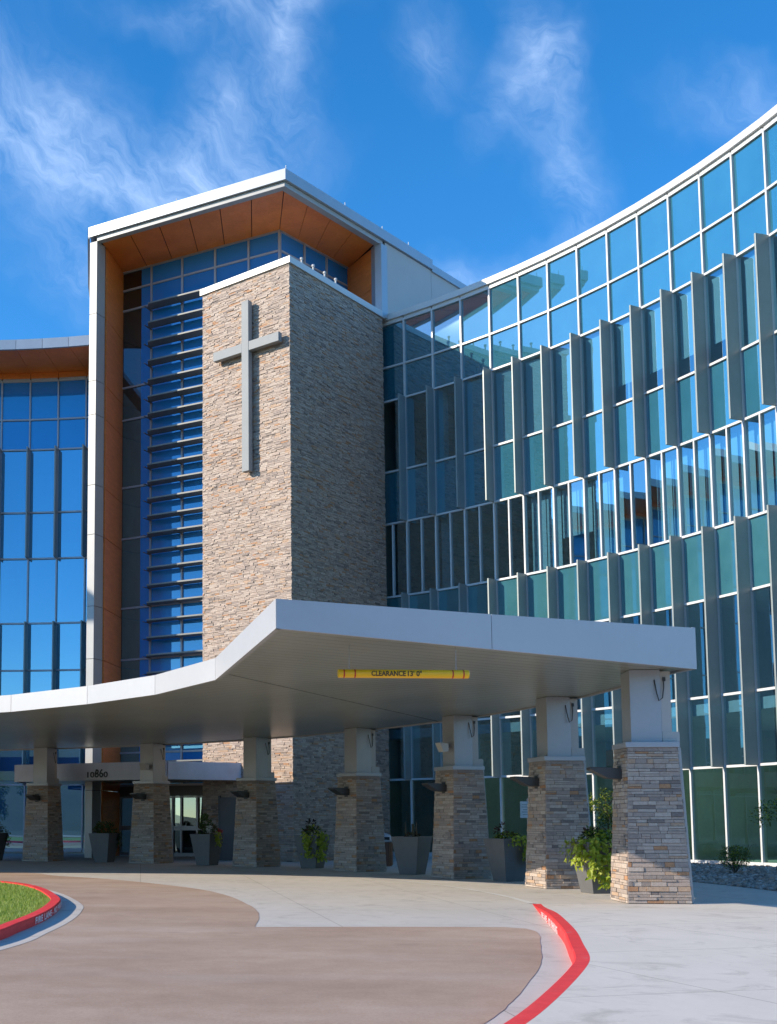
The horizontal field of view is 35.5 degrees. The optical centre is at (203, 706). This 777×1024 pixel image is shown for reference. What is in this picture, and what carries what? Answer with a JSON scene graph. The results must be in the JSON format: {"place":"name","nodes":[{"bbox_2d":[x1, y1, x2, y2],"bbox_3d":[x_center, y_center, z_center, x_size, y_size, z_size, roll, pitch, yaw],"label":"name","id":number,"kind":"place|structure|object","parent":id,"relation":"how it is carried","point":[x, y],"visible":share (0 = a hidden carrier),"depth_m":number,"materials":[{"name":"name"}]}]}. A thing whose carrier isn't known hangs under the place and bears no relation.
{"place":"outdoors","nodes":[
{"label":"outdoors","id":0,"kind":"place"},
{"bbox_2d":[0,881,50,924],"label":"island lawn","id":1,"kind":"structure","parent":0,"point":[23,906],"depth_m":22.12,"materials":[{"name":"green plant"}]},
{"bbox_2d":[0,872,541,1023],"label":"asphalt drive","id":2,"kind":"structure","parent":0,"point":[122,952],"depth_m":13.09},
{"bbox_2d":[0,881,61,939],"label":"island curb","id":3,"kind":"structure","parent":2,"relation":"on","point":[50,908],"depth_m":18.67,"materials":[{"name":"red paint"}]},
{"bbox_2d":[0,890,82,949],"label":"island gutter","id":4,"kind":"object","parent":2,"relation":"on","point":[70,909],"visible":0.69,"depth_m":18.52,"materials":[{"name":"grey concrete"}]},
{"bbox_2d":[0,853,776,1023],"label":"plaza","id":5,"kind":"structure","parent":0,"point":[288,897],"depth_m":25.95,"materials":[{"name":"concrete"}]},
{"bbox_2d":[0,822,10,859],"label":"planter","id":6,"kind":"object","parent":5,"relation":"on","point":[4,837],"visible":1,"depth_m":49.63,"materials":[{"name":"concrete"}]},
{"bbox_2d":[88,821,125,861],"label":"planter","id":7,"kind":"object","parent":5,"relation":"on","point":[104,843],"visible":1,"depth_m":47.22,"materials":[{"name":"concrete"}]},
{"bbox_2d":[190,813,224,864],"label":"planter","id":8,"kind":"object","parent":5,"relation":"on","point":[207,847],"visible":1,"depth_m":44.04,"materials":[{"name":"concrete"}]},
{"bbox_2d":[0,862,532,902],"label":"flush curb","id":9,"kind":"structure","parent":5,"relation":"on","point":[525,901],"depth_m":30.89,"materials":[{"name":"grey concrete"}]},
{"bbox_2d":[294,819,329,868],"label":"planter","id":10,"kind":"object","parent":5,"relation":"on","point":[312,850],"visible":1,"depth_m":41.01,"materials":[{"name":"concrete"}]},
{"bbox_2d":[0,599,696,903],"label":"porte cochere","id":11,"kind":"object","parent":5,"relation":"on","point":[262,679],"visible":0.97,"depth_m":28.77,"materials":[{"name":"white paint"}]},
{"bbox_2d":[337,645,469,678],"bbox_3d":[3.474,-0.792,20.632,2.290,0.601,0.155,0,-6,-3],"label":"clearance bar","id":12,"kind":"object","parent":11,"relation":"hanging from","point":[389,673],"visible":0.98,"depth_m":20.55,"materials":[{"name":"yellow metal"}]},
{"bbox_2d":[0,105,776,866],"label":"hospital building","id":13,"kind":"structure","parent":5,"relation":"on","point":[582,427],"depth_m":51.24,"materials":[{"name":"blue glass"}]},
{"bbox_2d":[87,769,107,777],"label":"address number","id":14,"kind":"object","parent":13,"relation":"attached to","point":[97,772],"visible":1,"depth_m":49.50,"materials":[{"name":"black metal"}]},
{"bbox_2d":[119,785,202,856],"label":"entrance door","id":15,"kind":"structure","parent":13,"relation":"in","point":[192,795],"depth_m":54.28,"materials":[{"name":"clear glass"}]},
{"bbox_2d":[213,300,281,472],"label":"cross","id":16,"kind":"object","parent":13,"relation":"attached to","point":[247,347],"visible":1,"depth_m":50.37,"materials":[{"name":"white metal"}]},
{"bbox_2d":[384,833,392,865],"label":"litter bin","id":17,"kind":"object","parent":5,"relation":"on","point":[389,849],"visible":0.46,"depth_m":42.65,"materials":[{"name":"grey metal"}]},
{"bbox_2d":[391,822,431,874],"bbox_3d":[6.420,4.344,36.551,0.938,1.608,0.938,-4,-7,38],"label":"planter","id":18,"kind":"object","parent":5,"relation":"on","point":[412,851],"visible":1,"depth_m":36.27,"materials":[{"name":"concrete"}]},
{"bbox_2d":[483,821,526,881],"bbox_3d":[8.348,3.918,32.250,0.938,1.626,1.202,2,-6,-21],"label":"planter","id":19,"kind":"object","parent":5,"relation":"on","point":[506,855],"visible":0.83,"depth_m":32.03,"materials":[{"name":"concrete"}]},
{"bbox_2d":[520,799,527,823],"bbox_3d":[9.798,3.954,36.106,0.320,2.300,0.066,1,-6,-6],"label":"sign","id":20,"kind":"object","parent":5,"relation":"on","point":[523,810],"visible":0.56,"depth_m":36.15,"materials":[{"name":"white metal"}]},
{"bbox_2d":[504,904,589,1023],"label":"sidewalk curb","id":21,"kind":"structure","parent":5,"relation":"on","point":[568,934],"depth_m":12.20,"materials":[{"name":"red paint"}]},
{"bbox_2d":[560,825,612,893],"bbox_3d":[8.886,3.428,26.759,1.513,1.542,1.281,1,-6,-9],"label":"planter","id":22,"kind":"object","parent":5,"relation":"on","point":[591,855],"visible":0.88,"depth_m":26.54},
{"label":"gravel bed","id":23,"kind":"structure","parent":5,"relation":"on","visible":0},
{"bbox_2d":[588,787,613,837],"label":"young tree","id":24,"kind":"object","parent":23,"relation":"on","point":[607,816],"visible":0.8,"depth_m":40.40,"materials":[{"name":"green plant"}]},
{"bbox_2d":[691,862,776,890],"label":"river rocks","id":25,"kind":"object","parent":23,"relation":"on","point":[745,877],"visible":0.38,"depth_m":33.03,"materials":[{"name":"grey gravel"}]},
{"bbox_2d":[714,844,753,872],"bbox_3d":[15.384,4.408,34.327,1.053,0.859,1.027,-5,-7,40],"label":"shrub","id":26,"kind":"object","parent":23,"relation":"on","point":[732,859],"visible":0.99,"depth_m":34.24,"materials":[{"name":"green plant"}]},
{"bbox_2d":[749,789,776,827],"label":"young tree","id":27,"kind":"object","parent":23,"relation":"on","point":[764,808],"visible":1,"depth_m":30.20,"materials":[{"name":"green plant"}]},
{"bbox_2d":[0,0,776,339],"label":"sky","id":28,"kind":"structure","parent":0,"point":[485,137],"materials":[{"name":"blue"}]},
{"bbox_2d":[526,904,776,1023],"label":"sidewalk","id":29,"kind":"structure","parent":0,"point":[682,964],"depth_m":11.94,"materials":[{"name":"grey concrete"}]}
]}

